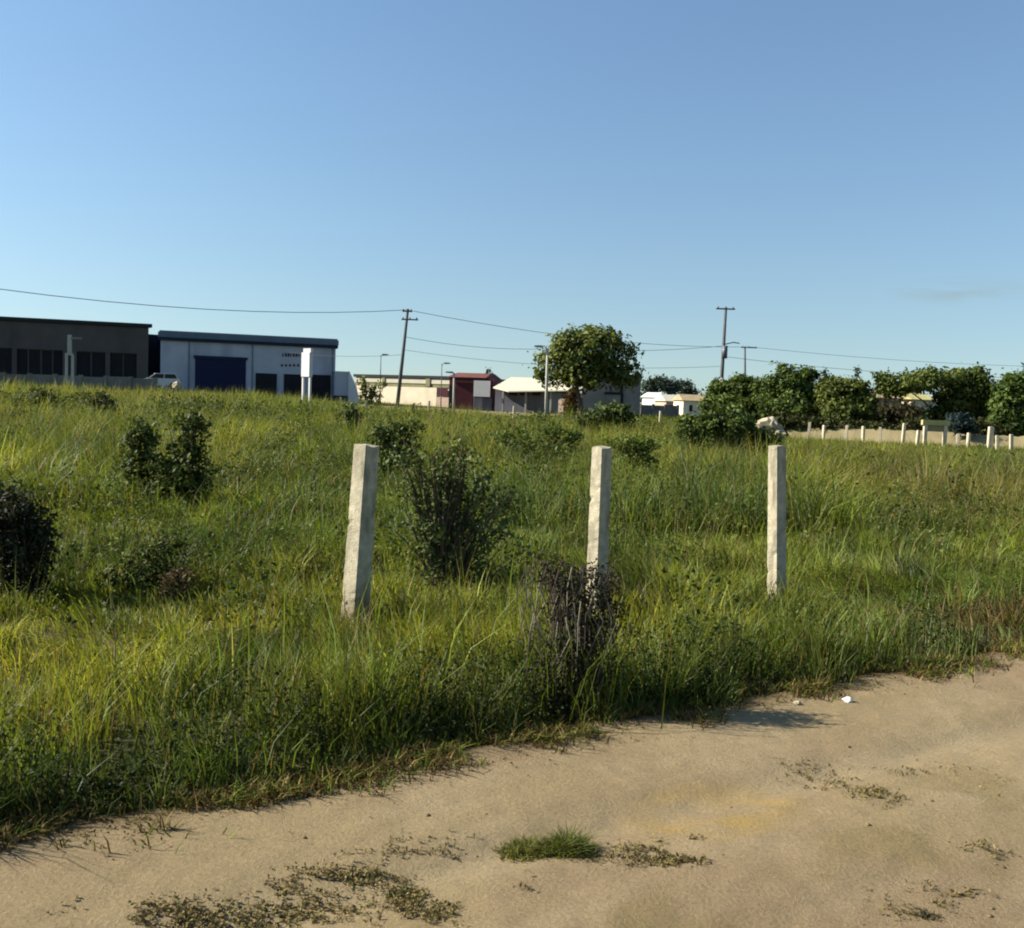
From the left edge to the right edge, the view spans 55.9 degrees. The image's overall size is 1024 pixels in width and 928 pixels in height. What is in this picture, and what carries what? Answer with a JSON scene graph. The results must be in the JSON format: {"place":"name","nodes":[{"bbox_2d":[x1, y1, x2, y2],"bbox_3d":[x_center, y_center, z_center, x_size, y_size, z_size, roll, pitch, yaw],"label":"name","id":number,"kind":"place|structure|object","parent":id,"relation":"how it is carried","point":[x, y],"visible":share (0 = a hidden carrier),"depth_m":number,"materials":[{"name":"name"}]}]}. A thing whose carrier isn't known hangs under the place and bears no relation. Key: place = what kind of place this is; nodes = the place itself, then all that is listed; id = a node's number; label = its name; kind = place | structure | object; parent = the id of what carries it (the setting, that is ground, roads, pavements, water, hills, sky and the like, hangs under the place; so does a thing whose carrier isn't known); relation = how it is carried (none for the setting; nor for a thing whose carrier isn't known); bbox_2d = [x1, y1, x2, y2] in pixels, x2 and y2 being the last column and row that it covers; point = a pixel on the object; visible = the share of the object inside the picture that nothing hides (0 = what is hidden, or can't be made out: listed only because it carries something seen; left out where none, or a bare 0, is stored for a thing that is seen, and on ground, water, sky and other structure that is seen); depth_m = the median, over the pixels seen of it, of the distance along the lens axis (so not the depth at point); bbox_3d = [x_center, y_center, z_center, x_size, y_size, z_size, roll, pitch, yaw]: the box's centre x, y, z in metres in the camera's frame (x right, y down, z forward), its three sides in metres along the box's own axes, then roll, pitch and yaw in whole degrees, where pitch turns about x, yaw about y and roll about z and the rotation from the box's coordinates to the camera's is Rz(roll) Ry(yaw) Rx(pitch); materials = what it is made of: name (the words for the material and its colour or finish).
{"place":"outdoors","nodes":[
{"label":"outdoors","id":0,"kind":"place"},
{"bbox_2d":[346,404,576,416],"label":"dirt track","id":1,"kind":"structure","parent":0,"point":[361,405],"depth_m":96.65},
{"bbox_2d":[333,371,359,403],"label":"annex building","id":2,"kind":"structure","parent":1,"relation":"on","point":[344,386],"depth_m":102.86,"materials":[{"name":"white paint"}]},
{"bbox_2d":[0,650,1023,927],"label":"dirt road","id":3,"kind":"structure","parent":0,"point":[822,856],"depth_m":4.20,"materials":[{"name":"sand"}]},
{"bbox_2d":[385,882,428,900],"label":"grass tuft","id":4,"kind":"object","parent":3,"relation":"on","point":[400,891],"visible":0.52,"depth_m":3.69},
{"bbox_2d":[46,749,1017,927],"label":"road weeds","id":5,"kind":"object","parent":3,"relation":"on","point":[417,899],"visible":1,"depth_m":3.65,"materials":[{"name":"plant"}]},
{"bbox_2d":[491,821,608,863],"bbox_3d":[0.250,1.604,4.097,0.686,0.116,0.382,2,4,0],"label":"grass tuft","id":6,"kind":"object","parent":3,"relation":"on","point":[557,845],"visible":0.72,"depth_m":4.08,"materials":[{"name":"plant"}]},
{"bbox_2d":[842,697,852,702],"bbox_3d":[2.176,1.528,6.250,0.073,0.043,0.050,2,4,0],"label":"litter scrap","id":7,"kind":"object","parent":3,"relation":"on","point":[848,699],"visible":1,"depth_m":6.24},
{"bbox_2d":[898,900,942,921],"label":"grass tuft","id":8,"kind":"object","parent":3,"relation":"on","point":[925,915],"visible":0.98,"depth_m":3.62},
{"bbox_2d":[0,396,1023,828],"bbox_3d":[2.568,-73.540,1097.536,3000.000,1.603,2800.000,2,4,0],"label":"ground","id":9,"kind":"structure","parent":0,"point":[236,720],"depth_m":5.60,"materials":[{"name":"green plant"}]},
{"bbox_2d":[0,473,69,600],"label":"dark bush","id":10,"kind":"object","parent":9,"relation":"on","point":[24,536],"visible":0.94,"depth_m":8.59,"materials":[{"name":"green plant"}]},
{"bbox_2d":[20,385,65,407],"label":"green shrub","id":11,"kind":"object","parent":9,"relation":"on","point":[38,393],"visible":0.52,"depth_m":51.63,"materials":[{"name":"green plant"}]},
{"bbox_2d":[65,335,81,387],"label":"sign pylon","id":12,"kind":"object","parent":9,"relation":"on","point":[69,344],"visible":0.86,"depth_m":81.61,"materials":[{"name":"metal"}]},
{"bbox_2d":[0,316,151,377],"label":"dark warehouse","id":13,"kind":"structure","parent":9,"relation":"on","point":[39,346],"depth_m":96.73,"materials":[{"name":"metal"}]},
{"bbox_2d":[0,349,11,373],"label":"window","id":14,"kind":"structure","parent":13,"relation":"in","point":[5,354],"depth_m":95.38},
{"bbox_2d":[17,349,39,374],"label":"window","id":15,"kind":"structure","parent":13,"relation":"in","point":[28,361],"depth_m":95.89,"materials":[{"name":"glass"}]},
{"bbox_2d":[42,350,62,374],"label":"window","id":16,"kind":"structure","parent":13,"relation":"in","point":[52,361],"depth_m":96.48,"materials":[{"name":"glass"}]},
{"bbox_2d":[77,352,104,376],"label":"window","id":17,"kind":"structure","parent":13,"relation":"in","point":[89,364],"depth_m":97.40,"materials":[{"name":"glass"}]},
{"bbox_2d":[110,353,135,377],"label":"window","id":18,"kind":"structure","parent":13,"relation":"in","point":[121,365],"depth_m":98.19,"materials":[{"name":"glass"}]},
{"bbox_2d":[0,372,157,390],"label":"boundary wall","id":19,"kind":"structure","parent":9,"relation":"on","point":[117,382],"depth_m":86.57,"materials":[{"name":"concrete"}]},
{"bbox_2d":[85,389,119,416],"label":"green shrub","id":20,"kind":"object","parent":9,"relation":"on","point":[104,397],"visible":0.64,"depth_m":45.62,"materials":[{"name":"green plant"}]},
{"bbox_2d":[110,410,161,495],"bbox_3d":[-5.765,-0.049,14.874,0.805,1.574,0.668,4,4,25],"label":"green shrub","id":21,"kind":"object","parent":9,"relation":"on","point":[136,439],"visible":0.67,"depth_m":14.76,"materials":[{"name":"green plant"}]},
{"bbox_2d":[80,525,196,595],"bbox_3d":[-3.499,0.917,9.096,1.035,0.700,0.716,2,4,0],"label":"weed clump","id":22,"kind":"object","parent":9,"relation":"on","point":[161,550],"visible":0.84,"depth_m":9.02,"materials":[{"name":"green plant"}]},
{"bbox_2d":[148,334,160,387],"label":"link building","id":23,"kind":"structure","parent":9,"relation":"on","point":[154,351],"depth_m":103.07,"materials":[{"name":"metal"}]},
{"bbox_2d":[153,566,198,602],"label":"weed clump","id":24,"kind":"object","parent":9,"relation":"on","point":[177,576],"visible":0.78,"depth_m":8.72,"materials":[{"name":"brown plant"}]},
{"bbox_2d":[172,381,181,389],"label":"pale boulder","id":25,"kind":"object","parent":9,"relation":"on","point":[176,384],"visible":0.94,"depth_m":83.61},
{"bbox_2d":[135,401,219,508],"bbox_3d":[-5.075,-0.107,14.638,1.275,1.755,0.887,2,4,0],"label":"green shrub","id":26,"kind":"object","parent":9,"relation":"on","point":[183,470],"visible":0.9,"depth_m":14.56,"materials":[{"name":"green plant"}]},
{"bbox_2d":[158,330,338,401],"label":"white warehouse","id":27,"kind":"structure","parent":9,"relation":"on","point":[224,362],"depth_m":101.01,"materials":[{"name":"metal"}]},
{"bbox_2d":[194,355,247,393],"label":"roller door","id":28,"kind":"structure","parent":27,"relation":"in","point":[222,372],"depth_m":100.34,"materials":[{"name":"blue paint"}]},
{"bbox_2d":[301,348,313,400],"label":"sign pylon","id":29,"kind":"object","parent":9,"relation":"on","point":[307,363],"visible":0.9,"depth_m":83.40,"materials":[{"name":"metal"}]},
{"bbox_2d":[339,403,367,438],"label":"green shrub","id":30,"kind":"object","parent":9,"relation":"on","point":[352,415],"visible":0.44,"depth_m":31.86,"materials":[{"name":"green plant"}]},
{"bbox_2d":[340,444,378,628],"bbox_3d":[-1.253,0.663,7.896,0.216,1.660,0.208,5,5,40],"label":"fence post","id":31,"kind":"object","parent":9,"relation":"on","point":[359,550],"visible":0.88,"depth_m":7.83,"materials":[{"name":"concrete"}]},
{"bbox_2d":[356,375,385,407],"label":"young tree","id":32,"kind":"object","parent":9,"relation":"on","point":[371,391],"visible":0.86,"depth_m":83.67,"materials":[{"name":"green plant"}]},
{"bbox_2d":[365,415,430,479],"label":"green shrub","id":33,"kind":"object","parent":9,"relation":"on","point":[382,435],"visible":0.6,"depth_m":19.87,"materials":[{"name":"green plant"}]},
{"bbox_2d":[353,374,449,406],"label":"cream building","id":34,"kind":"structure","parent":9,"relation":"on","point":[418,389],"depth_m":124.76,"materials":[{"name":"paint"}]},
{"bbox_2d":[395,309,417,408],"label":"power pole","id":35,"kind":"object","parent":9,"relation":"on","point":[407,311],"visible":0.98,"depth_m":87.45,"materials":[{"name":"wood"}]},
{"bbox_2d":[0,289,399,312],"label":"power cable","id":36,"kind":"object","parent":35,"relation":"attached to","point":[197,308],"visible":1,"depth_m":73.61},
{"bbox_2d":[287,352,391,356],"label":"power cable","id":37,"kind":"object","parent":35,"relation":"attached to","point":[347,356],"visible":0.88,"depth_m":93.01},
{"bbox_2d":[407,350,720,367],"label":"power cable","id":38,"kind":"object","parent":35,"relation":"attached to","point":[536,364],"visible":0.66,"depth_m":86.63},
{"bbox_2d":[440,362,449,407],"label":"street lamp","id":39,"kind":"object","parent":9,"relation":"on","point":[441,382],"visible":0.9,"depth_m":103.62,"materials":[{"name":"metal"}]},
{"bbox_2d":[445,371,454,410],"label":"street lamp","id":40,"kind":"object","parent":9,"relation":"on","point":[453,404],"visible":0.9,"depth_m":85.68,"materials":[{"name":"metal"}]},
{"bbox_2d":[374,431,540,594],"bbox_3d":[-0.538,0.496,9.414,1.654,1.645,0.801,2,4,0],"label":"leafy bush","id":41,"kind":"object","parent":9,"relation":"on","point":[449,539],"visible":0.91,"depth_m":9.30,"materials":[{"name":"green plant"}]},
{"bbox_2d":[447,373,504,410],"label":"maroon building","id":42,"kind":"structure","parent":9,"relation":"on","point":[474,390],"depth_m":106.37,"materials":[{"name":"paint"}]},
{"bbox_2d":[0,369,1023,542],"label":"meadow grass","id":43,"kind":"structure","parent":9,"relation":"on","point":[56,448],"depth_m":21.51,"materials":[{"name":"plant"}]},
{"bbox_2d":[147,373,180,388],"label":"parked car","id":44,"kind":"object","parent":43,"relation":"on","point":[167,379],"visible":0.49,"depth_m":90.32,"materials":[{"name":"white paint"}]},
{"bbox_2d":[0,383,1023,716],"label":"field weeds","id":45,"kind":"object","parent":9,"relation":"on","point":[80,395],"visible":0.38,"depth_m":13.54,"materials":[{"name":"green plant"}]},
{"bbox_2d":[0,571,1023,820],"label":"verge weeds","id":46,"kind":"object","parent":9,"relation":"on","point":[456,719],"visible":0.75,"depth_m":5.24,"materials":[{"name":"green plant"}]},
{"bbox_2d":[0,635,1023,859],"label":"dry verge","id":47,"kind":"structure","parent":9,"relation":"on","point":[428,756],"depth_m":4.90,"materials":[{"name":"plant"}]},
{"bbox_2d":[493,377,568,413],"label":"shed building","id":48,"kind":"structure","parent":9,"relation":"on","point":[521,394],"depth_m":103.39,"materials":[{"name":"metal"}]},
{"bbox_2d":[488,420,584,465],"bbox_3d":[0.639,-0.500,25.999,2.654,1.433,1.325,2,4,0],"label":"green shrub","id":49,"kind":"object","parent":9,"relation":"on","point":[571,437],"visible":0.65,"depth_m":25.89,"materials":[{"name":"green plant"}]},
{"bbox_2d":[534,345,548,416],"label":"street lamp","id":50,"kind":"object","parent":9,"relation":"on","point":[546,382],"visible":0.9,"depth_m":71.65,"materials":[{"name":"metal"}]},
{"bbox_2d":[466,549,673,728],"bbox_3d":[0.367,1.036,5.923,1.305,1.021,1.046,2,4,0],"label":"dead shrub","id":51,"kind":"object","parent":9,"relation":"on","point":[576,642],"visible":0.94,"depth_m":5.87,"materials":[{"name":"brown plant"}]},
{"bbox_2d":[558,388,582,416],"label":"brown bush","id":52,"kind":"object","parent":9,"relation":"on","point":[568,400],"visible":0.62,"depth_m":79.51,"materials":[{"name":"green plant"}]},
{"bbox_2d":[522,323,651,417],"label":"broad tree","id":53,"kind":"object","parent":9,"relation":"on","point":[588,360],"visible":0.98,"depth_m":76.65,"materials":[{"name":"green plant"}]},
{"bbox_2d":[586,446,611,617],"bbox_3d":[0.750,0.684,8.364,0.142,1.690,0.142,-1,5,-38],"label":"fence post","id":54,"kind":"object","parent":9,"relation":"on","point":[599,519],"visible":0.66,"depth_m":8.30,"materials":[{"name":"concrete"}]},
{"bbox_2d":[570,375,641,416],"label":"grey building","id":55,"kind":"structure","parent":9,"relation":"on","point":[591,398],"depth_m":96.39,"materials":[{"name":"paint"}]},
{"bbox_2d":[606,394,620,406],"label":"door leaf","id":56,"kind":"structure","parent":55,"relation":"in","point":[609,398],"depth_m":96.38,"materials":[{"name":"paint"}]},
{"bbox_2d":[571,399,642,433],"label":"green shrub","id":57,"kind":"object","parent":9,"relation":"on","point":[622,414],"visible":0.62,"depth_m":47.57,"materials":[{"name":"green plant"}]},
{"bbox_2d":[595,431,668,471],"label":"green shrub","id":58,"kind":"object","parent":9,"relation":"on","point":[643,444],"visible":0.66,"depth_m":24.90,"materials":[{"name":"green plant"}]},
{"bbox_2d":[641,392,663,404],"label":"house","id":59,"kind":"structure","parent":9,"relation":"on","point":[648,398],"depth_m":151.56,"materials":[{"name":"white paint"}]},
{"bbox_2d":[640,375,667,401],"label":"distant tree","id":60,"kind":"object","parent":9,"relation":"on","point":[649,386],"visible":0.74,"depth_m":169.18,"materials":[{"name":"green plant"}]},
{"bbox_2d":[640,404,678,416],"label":"boundary wall","id":61,"kind":"structure","parent":9,"relation":"on","point":[666,409],"depth_m":109.79,"materials":[{"name":"concrete"}]},
{"bbox_2d":[652,394,676,405],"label":"house","id":62,"kind":"structure","parent":9,"relation":"on","point":[661,399],"depth_m":146.92,"materials":[{"name":"white paint"}]},
{"bbox_2d":[647,374,682,394],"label":"distant tree","id":63,"kind":"object","parent":9,"relation":"on","point":[672,388],"visible":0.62,"depth_m":176.86,"materials":[{"name":"green plant"}]},
{"bbox_2d":[675,377,699,394],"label":"distant tree","id":64,"kind":"object","parent":9,"relation":"on","point":[687,386],"visible":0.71,"depth_m":180.51,"materials":[{"name":"green plant"}]},
{"bbox_2d":[672,394,705,415],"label":"house","id":65,"kind":"structure","parent":9,"relation":"on","point":[688,403],"depth_m":140.14,"materials":[{"name":"beige"}]},
{"bbox_2d":[666,401,787,458],"bbox_3d":[7.111,-1.025,31.775,4.086,2.155,1.951,2,4,0],"label":"green shrub","id":66,"kind":"object","parent":9,"relation":"on","point":[738,425],"visible":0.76,"depth_m":31.70,"materials":[{"name":"green plant"}]},
{"bbox_2d":[716,306,739,381],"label":"power pole","id":67,"kind":"object","parent":9,"relation":"on","point":[724,349],"visible":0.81,"depth_m":84.24,"materials":[{"name":"concrete"}]},
{"bbox_2d":[408,337,718,350],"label":"power cable","id":68,"kind":"object","parent":67,"relation":"attached to","point":[551,349],"visible":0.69,"depth_m":86.78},
{"bbox_2d":[731,357,1001,377],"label":"power cable","id":69,"kind":"object","parent":67,"relation":"attached to","point":[823,367],"visible":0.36,"depth_m":85.89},
{"bbox_2d":[695,371,763,423],"bbox_3d":[15.129,-4.177,65.405,5.831,4.220,4.082,2,4,0],"label":"leafy tree","id":70,"kind":"object","parent":9,"relation":"on","point":[735,390],"visible":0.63,"depth_m":64.90,"materials":[{"name":"green plant"}]},
{"bbox_2d":[741,346,756,374],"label":"power pole","id":71,"kind":"object","parent":9,"relation":"on","point":[744,347],"visible":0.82,"depth_m":124.17,"materials":[{"name":"concrete"}]},
{"bbox_2d":[409,310,707,346],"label":"power cable","id":72,"kind":"object","parent":71,"relation":"attached to","point":[541,332],"visible":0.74,"depth_m":96.25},
{"bbox_2d":[746,346,1008,365],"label":"power cable","id":73,"kind":"object","parent":71,"relation":"attached to","point":[878,358],"visible":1,"depth_m":135.13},
{"bbox_2d":[748,377,775,421],"bbox_3d":[17.271,-3.799,63.911,3.408,3.868,2.915,2,4,0],"label":"leafy tree","id":74,"kind":"object","parent":9,"relation":"on","point":[756,397],"visible":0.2,"depth_m":63.54,"materials":[{"name":"green plant"}]},
{"bbox_2d":[756,416,785,441],"bbox_3d":[12.281,-1.543,45.966,1.410,1.454,1.131,2,4,0],"label":"rubble heap","id":75,"kind":"object","parent":9,"relation":"on","point":[771,422],"visible":0.46,"depth_m":45.69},
{"bbox_2d":[767,445,785,600],"bbox_3d":[2.437,0.685,8.860,0.199,1.715,0.162,0,4,-27],"label":"fence post","id":76,"kind":"object","parent":9,"relation":"on","point":[776,548],"visible":0.79,"depth_m":8.80,"materials":[{"name":"concrete"}]},
{"bbox_2d":[753,360,824,423],"bbox_3d":[18.127,-4.165,61.776,4.396,4.927,4.908,5,5,41],"label":"leafy tree","id":77,"kind":"object","parent":9,"relation":"on","point":[790,389],"visible":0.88,"depth_m":61.00,"materials":[{"name":"green plant"}]},
{"bbox_2d":[764,406,832,436],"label":"undergrowth","id":78,"kind":"object","parent":9,"relation":"on","point":[789,421],"visible":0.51,"depth_m":57.49,"materials":[{"name":"green plant"}]},
{"bbox_2d":[807,422,810,438],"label":"post","id":79,"kind":"object","parent":9,"relation":"on","point":[809,428],"visible":0.6,"depth_m":54.88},
{"bbox_2d":[821,425,825,438],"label":"post","id":80,"kind":"object","parent":9,"relation":"on","point":[823,429],"visible":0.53,"depth_m":54.46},
{"bbox_2d":[816,413,872,429],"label":"undergrowth","id":81,"kind":"object","parent":9,"relation":"on","point":[855,424],"visible":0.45,"depth_m":57.29,"materials":[{"name":"green plant"}]},
{"bbox_2d":[811,374,881,427],"bbox_3d":[20.651,-3.509,59.530,4.276,4.203,3.795,2,4,0],"label":"leafy tree","id":82,"kind":"object","parent":9,"relation":"on","point":[840,397],"visible":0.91,"depth_m":58.89,"materials":[{"name":"green plant"}]},
{"bbox_2d":[820,366,831,379],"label":"bare branch","id":83,"kind":"object","parent":82,"relation":"attached to","point":[824,373],"visible":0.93,"depth_m":60.66,"materials":[{"name":"green plant"}]},
{"bbox_2d":[853,365,861,379],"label":"bare branch","id":84,"kind":"object","parent":82,"relation":"attached to","point":[856,374],"visible":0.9,"depth_m":60.17,"materials":[{"name":"green plant"}]},
{"bbox_2d":[844,425,848,439],"bbox_3d":[18.655,-1.652,53.866,0.196,1.030,0.160,4,4,24],"label":"post","id":85,"kind":"object","parent":9,"relation":"on","point":[846,430],"visible":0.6,"depth_m":53.79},
{"bbox_2d":[861,426,864,441],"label":"post","id":86,"kind":"object","parent":9,"relation":"on","point":[863,432],"visible":0.6,"depth_m":53.29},
{"bbox_2d":[878,427,881,442],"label":"post","id":87,"kind":"object","parent":9,"relation":"on","point":[880,433],"visible":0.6,"depth_m":52.78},
{"bbox_2d":[870,391,907,414],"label":"house","id":88,"kind":"structure","parent":9,"relation":"on","point":[889,399],"depth_m":74.34,"materials":[{"name":"beige tile"}]},
{"bbox_2d":[862,413,927,430],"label":"undergrowth","id":89,"kind":"object","parent":9,"relation":"on","point":[915,425],"visible":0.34,"depth_m":56.73,"materials":[{"name":"green plant"}]},
{"bbox_2d":[868,399,926,426],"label":"bush","id":90,"kind":"object","parent":9,"relation":"on","point":[907,409],"visible":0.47,"depth_m":62.91,"materials":[{"name":"green plant"}]},
{"bbox_2d":[901,423,905,443],"bbox_3d":[21.171,-1.583,52.189,0.204,1.251,0.160,2,4,-2],"label":"post","id":91,"kind":"object","parent":9,"relation":"on","point":[903,430],"visible":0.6,"depth_m":52.12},
{"bbox_2d":[900,393,935,419],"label":"house","id":92,"kind":"structure","parent":9,"relation":"on","point":[925,398],"depth_m":76.23,"materials":[{"name":"beige"}]},
{"bbox_2d":[915,430,920,444],"bbox_3d":[21.769,-1.355,51.785,0.208,0.910,0.160,1,4,-8],"label":"post","id":93,"kind":"object","parent":9,"relation":"on","point":[917,436],"visible":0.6,"depth_m":51.71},
{"bbox_2d":[870,361,999,429],"bbox_3d":[26.524,-3.902,60.659,8.417,5.292,4.442,2,4,0],"label":"leafy tree","id":94,"kind":"object","parent":9,"relation":"on","point":[957,387],"visible":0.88,"depth_m":59.61,"materials":[{"name":"green plant"}]},
{"bbox_2d":[921,420,949,445],"bbox_3d":[22.769,-1.616,51.956,1.469,1.465,0.240,2,4,0],"label":"gate frame","id":95,"kind":"object","parent":9,"relation":"on","point":[935,425],"visible":0.82,"depth_m":51.87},
{"bbox_2d":[943,406,979,437],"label":"blue shrub","id":96,"kind":"object","parent":9,"relation":"on","point":[960,423],"visible":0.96,"depth_m":53.57,"materials":[{"name":"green plant"}]},
{"bbox_2d":[966,433,970,447],"bbox_3d":[23.777,-1.198,50.286,0.177,0.856,0.160,1,4,-14],"label":"post","id":97,"kind":"object","parent":9,"relation":"on","point":[968,439],"visible":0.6,"depth_m":50.21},
{"bbox_2d":[966,383,996,422],"bbox_3d":[29.453,-3.074,60.119,3.031,4.019,2.816,2,4,0],"label":"leafy tree","id":98,"kind":"object","parent":9,"relation":"on","point":[978,411],"visible":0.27,"depth_m":59.41,"materials":[{"name":"green plant"}]},
{"bbox_2d":[986,427,993,448],"bbox_3d":[24.594,-1.296,49.627,0.261,1.241,0.240,2,4,5],"label":"post","id":99,"kind":"object","parent":9,"relation":"on","point":[990,436],"visible":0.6,"depth_m":49.52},
{"bbox_2d":[968,415,1014,435],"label":"undergrowth","id":100,"kind":"object","parent":9,"relation":"on","point":[983,429],"visible":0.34,"depth_m":54.73,"materials":[{"name":"green plant"}]},
{"bbox_2d":[995,435,998,449],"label":"post","id":101,"kind":"object","parent":9,"relation":"on","point":[996,442],"visible":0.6,"depth_m":49.34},
{"bbox_2d":[982,362,1023,436],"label":"leafy tree","id":102,"kind":"object","parent":9,"relation":"on","point":[1005,402],"visible":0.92,"depth_m":55.06,"materials":[{"name":"green plant"}]},
{"bbox_2d":[1009,434,1012,450],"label":"post","id":103,"kind":"object","parent":9,"relation":"on","point":[1011,439],"visible":0.6,"depth_m":48.93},
{"bbox_2d":[0,0,1023,402],"label":"sky","id":104,"kind":"structure","parent":0,"point":[844,177],"materials":[{"name":"blue"}]},
{"bbox_2d":[786,427,1023,448],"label":"earth bank","id":105,"kind":"structure","parent":0,"point":[934,437],"depth_m":55.10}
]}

